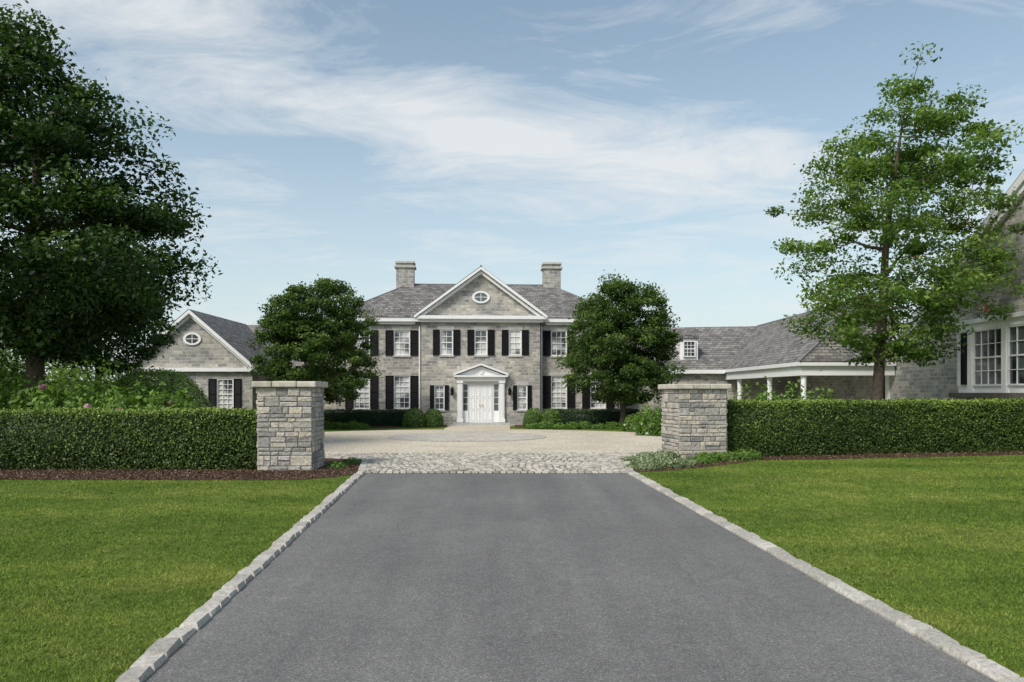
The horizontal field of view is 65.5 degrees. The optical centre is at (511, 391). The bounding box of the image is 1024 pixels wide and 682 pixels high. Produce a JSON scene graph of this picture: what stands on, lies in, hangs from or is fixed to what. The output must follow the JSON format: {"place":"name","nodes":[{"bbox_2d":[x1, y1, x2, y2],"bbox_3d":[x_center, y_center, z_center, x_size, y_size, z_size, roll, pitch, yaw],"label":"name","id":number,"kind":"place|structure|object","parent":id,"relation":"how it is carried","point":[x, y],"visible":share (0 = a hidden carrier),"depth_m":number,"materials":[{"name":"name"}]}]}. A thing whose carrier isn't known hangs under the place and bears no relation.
{"place":"outdoors","nodes":[
{"label":"outdoors","id":0,"kind":"place"},
{"bbox_2d":[443,426,509,429],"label":"path","id":1,"kind":"structure","parent":0,"point":[478,428],"depth_m":37.90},
{"bbox_2d":[0,418,1023,681],"bbox_3d":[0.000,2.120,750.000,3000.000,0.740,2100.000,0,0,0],"label":"ground","id":2,"kind":"structure","parent":0,"point":[748,514],"depth_m":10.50,"materials":[{"name":"green plant"}]},
{"bbox_2d":[0,343,47,392],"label":"shrub","id":3,"kind":"object","parent":2,"relation":"on","point":[7,373],"visible":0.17,"depth_m":23.05,"materials":[{"name":"green plant"}]},
{"bbox_2d":[0,348,50,381],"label":"shrub","id":4,"kind":"object","parent":2,"relation":"on","point":[13,358],"depth_m":31.16,"materials":[{"name":"green plant"}]},
{"bbox_2d":[0,349,97,388],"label":"shrub","id":5,"kind":"object","parent":2,"relation":"on","point":[17,366],"visible":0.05,"depth_m":28.90,"materials":[{"name":"green plant"}]},
{"bbox_2d":[7,229,182,387],"bbox_3d":[-15.490,-2.515,30.143,5.865,8.565,6.099,0,0,0],"label":"tree","id":6,"kind":"object","parent":2,"relation":"on","point":[151,354],"visible":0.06,"depth_m":29.98,"materials":[{"name":"green plant"}]},
{"bbox_2d":[45,338,146,407],"bbox_3d":[-14.943,-0.002,27.401,5.328,3.649,4.068,0,0,0],"label":"shrub","id":7,"kind":"object","parent":2,"relation":"on","point":[61,375],"visible":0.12,"depth_m":27.15,"materials":[{"name":"green plant"}]},
{"bbox_2d":[68,366,149,388],"bbox_3d":[-16.970,0.071,33.437,5.358,3.504,4.009,0,0,0],"label":"shrub","id":8,"kind":"object","parent":2,"relation":"on","point":[114,379],"visible":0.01,"depth_m":33.15,"materials":[{"name":"green plant"}]},
{"bbox_2d":[0,0,222,396],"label":"tree","id":9,"kind":"object","parent":2,"relation":"on","point":[55,140],"visible":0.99,"depth_m":21.11,"materials":[{"name":"green plant"}]},
{"bbox_2d":[104,367,210,408],"bbox_3d":[-11.183,0.472,25.002,3.733,2.605,2.757,0,0,0],"label":"clipped shrub","id":10,"kind":"object","parent":2,"relation":"on","point":[161,374],"visible":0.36,"depth_m":24.59,"materials":[{"name":"green plant"}]},
{"bbox_2d":[0,474,351,479],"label":"mulch bed","id":11,"kind":"object","parent":2,"relation":"on","point":[174,475],"visible":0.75,"depth_m":16.35,"materials":[{"name":"brown soil"}]},
{"bbox_2d":[0,458,359,473],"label":"mulch bed","id":12,"kind":"object","parent":2,"relation":"on","point":[328,461],"depth_m":17.45,"materials":[{"name":"brown soil"}]},
{"bbox_2d":[0,370,56,409],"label":"hydrangea","id":13,"kind":"object","parent":12,"relation":"on","point":[8,400],"visible":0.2,"depth_m":20.57,"materials":[{"name":"green plant"}]},
{"bbox_2d":[11,368,113,413],"bbox_3d":[-11.395,0.603,20.495,2.593,2.442,2.288,0,0,11],"label":"hydrangea","id":14,"kind":"object","parent":12,"relation":"on","point":[55,401],"visible":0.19,"depth_m":20.19,"materials":[{"name":"green plant"}]},
{"bbox_2d":[78,369,170,409],"bbox_3d":[-9.898,0.622,20.126,2.283,2.394,2.472,0,0,0],"label":"hydrangea","id":15,"kind":"object","parent":12,"relation":"on","point":[115,400],"visible":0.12,"depth_m":19.94,"materials":[{"name":"green plant"}]},
{"bbox_2d":[0,405,257,470],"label":"clipped hedge","id":16,"kind":"object","parent":12,"relation":"on","point":[168,438],"visible":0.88,"depth_m":17.77,"materials":[{"name":"green plant"}]},
{"bbox_2d":[131,382,202,413],"bbox_3d":[-8.678,0.785,20.206,2.125,2.081,2.300,0,0,0],"label":"hydrangea","id":17,"kind":"object","parent":12,"relation":"on","point":[159,402],"visible":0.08,"depth_m":20.00,"materials":[{"name":"green plant"}]},
{"bbox_2d":[326,461,347,468],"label":"groundcover plant","id":18,"kind":"object","parent":12,"relation":"on","point":[336,465],"visible":0.95,"depth_m":18.10,"materials":[{"name":"green plant"}]},
{"bbox_2d":[343,457,361,464],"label":"groundcover plant","id":19,"kind":"object","parent":12,"relation":"on","point":[349,460],"visible":0.96,"depth_m":19.20,"materials":[{"name":"green plant"}]},
{"bbox_2d":[129,309,335,411],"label":"gabled wing","id":20,"kind":"structure","parent":2,"relation":"on","point":[210,355],"depth_m":38.01,"materials":[{"name":"grey stone"}]},
{"bbox_2d":[183,333,200,344],"bbox_3d":[-15.245,-2.530,37.969,0.850,0.600,0.060,0,0,-1],"label":"oval window","id":21,"kind":"structure","parent":20,"relation":"in","point":[189,338],"depth_m":37.97,"materials":[{"name":"white paint"}]},
{"bbox_2d":[217,379,232,407],"bbox_3d":[-13.701,0.110,38.088,0.800,1.480,0.080,0,0,-1],"label":"window","id":22,"kind":"structure","parent":20,"relation":"in","point":[224,386],"depth_m":38.11,"materials":[{"name":"white glass"}]},
{"bbox_2d":[252,381,327,470],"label":"gate pillar","id":23,"kind":"structure","parent":2,"relation":"on","point":[290,428],"depth_m":17.62,"materials":[{"name":"stone"}]},
{"bbox_2d":[245,274,384,405],"bbox_3d":[-9.053,-1.864,36.991,6.154,7.293,6.746,0,0,0],"label":"tree","id":24,"kind":"object","parent":2,"relation":"on","point":[297,335],"visible":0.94,"depth_m":35.75,"materials":[{"name":"green plant"}]},
{"bbox_2d":[324,420,333,429],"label":"border plant","id":25,"kind":"object","parent":2,"relation":"on","point":[328,425],"visible":0.59,"depth_m":37.20,"materials":[{"name":"green plant"}]},
{"bbox_2d":[330,421,342,428],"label":"border plant","id":26,"kind":"object","parent":2,"relation":"on","point":[337,425],"visible":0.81,"depth_m":37.55,"materials":[{"name":"green plant"}]},
{"bbox_2d":[344,420,357,428],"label":"border plant","id":27,"kind":"object","parent":2,"relation":"on","point":[351,424],"visible":0.91,"depth_m":37.21,"materials":[{"name":"green plant"}]},
{"bbox_2d":[355,422,369,428],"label":"border plant","id":28,"kind":"object","parent":2,"relation":"on","point":[363,426],"visible":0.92,"depth_m":37.23,"materials":[{"name":"green plant"}]},
{"bbox_2d":[370,425,446,427],"bbox_3d":[-6.950,1.744,40.300,7.300,0.001,3.400,0,0,0],"label":"planting bed","id":29,"kind":"object","parent":2,"relation":"on","point":[399,427],"visible":0.4,"depth_m":39.04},
{"bbox_2d":[323,408,408,425],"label":"clipped hedge","id":30,"kind":"object","parent":29,"relation":"on","point":[379,417],"visible":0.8,"depth_m":40.44,"materials":[{"name":"green plant"}]},
{"bbox_2d":[402,407,426,427],"bbox_3d":[-4.852,1.264,39.599,1.248,1.005,1.252,0,0,0],"label":"boxwood ball","id":31,"kind":"object","parent":29,"relation":"on","point":[414,418],"visible":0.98,"depth_m":39.24,"materials":[{"name":"green plant"}]},
{"bbox_2d":[423,409,443,426],"bbox_3d":[-3.948,1.291,39.896,1.134,0.951,1.140,0,0,0],"label":"boxwood ball","id":32,"kind":"object","parent":29,"relation":"on","point":[434,418],"visible":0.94,"depth_m":39.57,"materials":[{"name":"green plant"}]},
{"bbox_2d":[331,261,622,425],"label":"stone house","id":33,"kind":"structure","parent":2,"relation":"on","point":[480,346],"depth_m":42.41,"materials":[{"name":"stone"}]},
{"bbox_2d":[353,378,369,409],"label":"window","id":34,"kind":"structure","parent":33,"relation":"in","point":[363,402],"depth_m":42.59,"materials":[{"name":"white glass"}]},
{"bbox_2d":[354,330,369,356],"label":"window","id":35,"kind":"structure","parent":33,"relation":"in","point":[366,339],"depth_m":42.59,"materials":[{"name":"white glass"}]},
{"bbox_2d":[393,330,410,356],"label":"window","id":36,"kind":"structure","parent":33,"relation":"in","point":[401,338],"depth_m":42.70,"materials":[{"name":"white glass"}]},
{"bbox_2d":[394,376,409,409],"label":"window","id":37,"kind":"structure","parent":33,"relation":"in","point":[401,384],"depth_m":42.71,"materials":[{"name":"white glass"}]},
{"bbox_2d":[434,385,444,411],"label":"window","id":38,"kind":"structure","parent":33,"relation":"in","point":[438,389],"depth_m":42.26,"materials":[{"name":"white glass"}]},
{"bbox_2d":[439,330,453,356],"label":"window","id":39,"kind":"structure","parent":33,"relation":"in","point":[446,336],"depth_m":42.28,"materials":[{"name":"white glass"}]},
{"bbox_2d":[469,383,480,422],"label":"door","id":40,"kind":"structure","parent":33,"relation":"in","point":[474,388],"depth_m":42.32,"materials":[{"name":"white paint"}]},
{"bbox_2d":[472,291,489,302],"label":"oval window","id":41,"kind":"structure","parent":33,"relation":"in","point":[479,296],"depth_m":42.26,"materials":[{"name":"white paint"}]},
{"bbox_2d":[474,330,487,356],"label":"window","id":42,"kind":"structure","parent":33,"relation":"in","point":[480,335],"depth_m":42.37,"materials":[{"name":"white glass"}]},
{"bbox_2d":[481,383,492,421],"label":"door","id":43,"kind":"structure","parent":33,"relation":"in","point":[486,388],"depth_m":42.35,"materials":[{"name":"white paint"}]},
{"bbox_2d":[508,330,522,356],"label":"window","id":44,"kind":"structure","parent":33,"relation":"in","point":[514,335],"depth_m":42.48,"materials":[{"name":"white glass"}]},
{"bbox_2d":[516,385,526,410],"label":"window","id":45,"kind":"structure","parent":33,"relation":"in","point":[521,389],"depth_m":42.50,"materials":[{"name":"white glass"}]},
{"bbox_2d":[550,331,566,357],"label":"window","id":46,"kind":"structure","parent":33,"relation":"in","point":[557,347],"depth_m":43.15,"materials":[{"name":"white glass"}]},
{"bbox_2d":[551,376,566,409],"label":"window","id":47,"kind":"structure","parent":33,"relation":"in","point":[558,392],"depth_m":43.15,"materials":[{"name":"white glass"}]},
{"bbox_2d":[590,377,605,409],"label":"window","id":48,"kind":"structure","parent":33,"relation":"in","point":[593,405],"depth_m":43.25,"materials":[{"name":"white paint"}]},
{"bbox_2d":[323,452,660,472],"bbox_3d":[-0.462,1.713,19.830,11.310,0.050,5.660,0,0,0],"label":"cobblestone apron","id":49,"kind":"object","parent":2,"relation":"on","point":[546,462],"visible":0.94,"depth_m":19.26,"materials":[{"name":"stone"}]},
{"bbox_2d":[323,429,661,453],"bbox_3d":[-1.600,1.746,29.000,18.400,0.001,16.600,0,0,0],"label":"gravel court","id":50,"kind":"object","parent":2,"relation":"on","point":[553,441],"visible":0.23,"depth_m":26.96,"materials":[{"name":"beige gravel"}]},
{"bbox_2d":[387,432,546,441],"bbox_3d":[-1.750,1.733,31.000,6.202,0.018,6.200,0,0,0],"label":"cobblestone circle","id":51,"kind":"object","parent":50,"relation":"on","point":[467,436],"visible":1,"depth_m":30.83,"materials":[{"name":"grey stone"}]},
{"bbox_2d":[632,401,661,435],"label":"flowering shrub","id":52,"kind":"object","parent":50,"relation":"on","point":[647,426],"visible":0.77,"depth_m":31.86,"materials":[{"name":"green plant"}]},
{"bbox_2d":[0,450,1023,479],"bbox_3d":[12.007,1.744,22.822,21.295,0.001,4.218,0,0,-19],"label":"mulch bed","id":53,"kind":"object","parent":2,"relation":"on","point":[831,456],"visible":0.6,"depth_m":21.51,"materials":[{"name":"brown wood"}]},
{"bbox_2d":[620,453,642,461],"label":"groundcover plant","id":54,"kind":"object","parent":53,"relation":"on","point":[628,458],"visible":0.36,"depth_m":19.71,"materials":[{"name":"green plant"}]},
{"bbox_2d":[624,461,661,470],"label":"groundcover plant","id":55,"kind":"object","parent":53,"relation":"on","point":[643,466],"visible":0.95,"depth_m":17.80,"materials":[{"name":"green plant"}]},
{"bbox_2d":[635,451,652,455],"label":"groundcover plant","id":56,"kind":"object","parent":53,"relation":"on","point":[646,453],"visible":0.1,"depth_m":20.55,"materials":[{"name":"green plant"}]},
{"bbox_2d":[631,453,663,461],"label":"groundcover plant","id":57,"kind":"object","parent":53,"relation":"on","point":[640,455],"visible":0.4,"depth_m":19.13,"materials":[{"name":"green plant"}]},
{"bbox_2d":[631,457,666,465],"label":"groundcover plant","id":58,"kind":"object","parent":53,"relation":"on","point":[645,460],"visible":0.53,"depth_m":18.37,"materials":[{"name":"green plant"}]},
{"bbox_2d":[653,449,682,458],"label":"groundcover plant","id":59,"kind":"object","parent":53,"relation":"on","point":[673,454],"visible":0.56,"depth_m":20.27,"materials":[{"name":"green plant"}]},
{"bbox_2d":[659,456,688,467],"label":"groundcover plant","id":60,"kind":"object","parent":53,"relation":"on","point":[676,462],"visible":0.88,"depth_m":18.30,"materials":[{"name":"green plant"}]},
{"bbox_2d":[668,458,700,465],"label":"groundcover plant","id":61,"kind":"object","parent":53,"relation":"on","point":[692,462],"visible":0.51,"depth_m":18.94,"materials":[{"name":"green plant"}]},
{"bbox_2d":[687,456,718,463],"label":"groundcover plant","id":62,"kind":"object","parent":53,"relation":"on","point":[705,460],"visible":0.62,"depth_m":19.40,"materials":[{"name":"green plant"}]},
{"bbox_2d":[695,451,729,461],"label":"groundcover plant","id":63,"kind":"object","parent":53,"relation":"on","point":[716,456],"visible":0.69,"depth_m":19.95,"materials":[{"name":"green plant"}]},
{"bbox_2d":[720,450,752,460],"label":"groundcover plant","id":64,"kind":"object","parent":53,"relation":"on","point":[734,456],"visible":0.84,"depth_m":20.21,"materials":[{"name":"green plant"}]},
{"bbox_2d":[733,447,763,459],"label":"groundcover plant","id":65,"kind":"object","parent":53,"relation":"on","point":[755,454],"visible":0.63,"depth_m":20.52,"materials":[{"name":"green plant"}]},
{"bbox_2d":[730,376,779,404],"bbox_3d":[7.289,0.669,23.693,1.870,2.300,1.423,0,0,-13],"label":"leafy plant","id":66,"kind":"object","parent":53,"relation":"on","point":[762,394],"visible":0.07,"depth_m":23.51,"materials":[{"name":"green plant"}]},
{"bbox_2d":[763,366,806,399],"bbox_3d":[8.341,0.504,24.015,1.838,2.578,1.407,0,0,0],"label":"leafy plant","id":67,"kind":"object","parent":53,"relation":"on","point":[793,391],"visible":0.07,"depth_m":24.00,"materials":[{"name":"green plant"}]},
{"bbox_2d":[798,370,837,399],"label":"leafy plant","id":68,"kind":"object","parent":53,"relation":"on","point":[823,391],"visible":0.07,"depth_m":24.19,"materials":[{"name":"green plant"}]},
{"bbox_2d":[726,397,1023,456],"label":"clipped hedge","id":69,"kind":"object","parent":53,"relation":"on","point":[805,427],"visible":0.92,"depth_m":22.34,"materials":[{"name":"green plant"}]},
{"bbox_2d":[524,422,539,428],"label":"border plant","id":70,"kind":"object","parent":2,"relation":"on","point":[531,425],"visible":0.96,"depth_m":37.67,"materials":[{"name":"green plant"}]},
{"bbox_2d":[538,420,552,428],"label":"border plant","id":71,"kind":"object","parent":2,"relation":"on","point":[547,425],"visible":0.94,"depth_m":37.54,"materials":[{"name":"green plant"}]},
{"bbox_2d":[552,423,567,429],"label":"border plant","id":72,"kind":"object","parent":2,"relation":"on","point":[558,426],"visible":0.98,"depth_m":37.11,"materials":[{"name":"green plant"}]},
{"bbox_2d":[565,421,581,428],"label":"border plant","id":73,"kind":"object","parent":2,"relation":"on","point":[573,425],"visible":0.89,"depth_m":37.37,"materials":[{"name":"green plant"}]},
{"bbox_2d":[578,421,591,428],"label":"border plant","id":74,"kind":"object","parent":2,"relation":"on","point":[585,425],"visible":0.94,"depth_m":37.71,"materials":[{"name":"green plant"}]},
{"bbox_2d":[590,422,605,428],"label":"border plant","id":75,"kind":"object","parent":2,"relation":"on","point":[598,426],"visible":0.94,"depth_m":37.40,"materials":[{"name":"green plant"}]},
{"bbox_2d":[604,421,621,429],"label":"border plant","id":76,"kind":"object","parent":2,"relation":"on","point":[613,425],"visible":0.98,"depth_m":37.13,"materials":[{"name":"green plant"}]},
{"bbox_2d":[554,269,687,423],"bbox_3d":[5.113,-2.034,38.072,6.175,7.620,6.350,0,0,0],"label":"tree","id":77,"kind":"object","parent":2,"relation":"on","point":[629,370],"visible":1,"depth_m":36.91,"materials":[{"name":"green plant"}]},
{"bbox_2d":[619,412,640,431],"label":"flowering shrub","id":78,"kind":"object","parent":2,"relation":"on","point":[628,424],"visible":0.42,"depth_m":35.16,"materials":[{"name":"green plant"}]},
{"bbox_2d":[654,408,662,435],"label":"flowering shrub","id":79,"kind":"object","parent":2,"relation":"on","point":[660,424],"visible":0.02,"depth_m":31.56,"materials":[{"name":"green plant"}]},
{"bbox_2d":[658,384,731,458],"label":"gate pillar","id":80,"kind":"structure","parent":2,"relation":"on","point":[694,419],"depth_m":20.83,"materials":[{"name":"stone"}]},
{"bbox_2d":[624,297,901,416],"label":"colonnaded wing","id":81,"kind":"structure","parent":2,"relation":"on","point":[737,357],"depth_m":41.86,"materials":[{"name":"grey stone"}]},
{"bbox_2d":[683,341,695,356],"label":"window","id":82,"kind":"structure","parent":81,"relation":"in","point":[689,347],"depth_m":45.42,"materials":[{"name":"white paint"}]},
{"bbox_2d":[764,41,1023,400],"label":"tree","id":83,"kind":"object","parent":2,"relation":"on","point":[917,177],"visible":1,"depth_m":24.70,"materials":[{"name":"green plant"}]},
{"bbox_2d":[885,170,1023,403],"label":"stone carriage house","id":84,"kind":"structure","parent":2,"relation":"on","point":[988,362],"depth_m":26.65,"materials":[{"name":"stone"}]},
{"bbox_2d":[972,327,1000,385],"bbox_3d":[15.780,-1.150,26.400,0.080,1.898,1.660,0,0,0],"label":"window","id":85,"kind":"structure","parent":84,"relation":"in","point":[986,343],"depth_m":26.52,"materials":[{"name":"grey glass"}]},
{"bbox_2d":[1007,324,1023,385],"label":"window","id":86,"kind":"structure","parent":84,"relation":"in","point":[1015,333],"depth_m":25.01,"materials":[{"name":"grey glass"}]},
{"label":"planting bed","id":87,"kind":"structure","parent":2,"relation":"on","visible":0},
{"bbox_2d":[522,407,543,426],"bbox_3d":[1.096,1.262,39.893,1.201,1.004,1.199,0,0,0],"label":"boxwood ball","id":88,"kind":"object","parent":87,"relation":"on","point":[534,416],"visible":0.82,"depth_m":39.58,"materials":[{"name":"green plant"}]},
{"bbox_2d":[540,408,562,424],"bbox_3d":[1.948,1.271,39.703,1.173,0.988,1.176,0,0,0],"label":"boxwood ball","id":89,"kind":"object","parent":87,"relation":"on","point":[555,417],"visible":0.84,"depth_m":39.39,"materials":[{"name":"green plant"}]},
{"bbox_2d":[554,408,639,424],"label":"clipped hedge","id":90,"kind":"object","parent":87,"relation":"on","point":[598,416],"visible":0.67,"depth_m":41.12,"materials":[{"name":"green plant"}]},
{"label":"kerb bedding","id":91,"kind":"structure","parent":2,"relation":"on","visible":0},
{"bbox_2d":[116,456,367,681],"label":"kerb","id":92,"kind":"structure","parent":91,"relation":"on","point":[157,654],"depth_m":7.33,"materials":[{"name":"stone"}]},
{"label":"kerb bedding","id":93,"kind":"structure","parent":2,"relation":"on","visible":0},
{"bbox_2d":[623,460,1023,681],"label":"kerb","id":94,"kind":"structure","parent":93,"relation":"on","point":[969,657],"depth_m":7.19,"materials":[{"name":"stone"}]},
{"bbox_2d":[0,0,1023,385],"label":"sky","id":95,"kind":"structure","parent":0,"point":[652,141],"materials":[{"name":"blue"}]},
{"bbox_2d":[144,474,995,681],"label":"road","id":96,"kind":"structure","parent":0,"point":[496,578],"depth_m":7.29,"materials":[{"name":"grey asphalt"}]}
]}

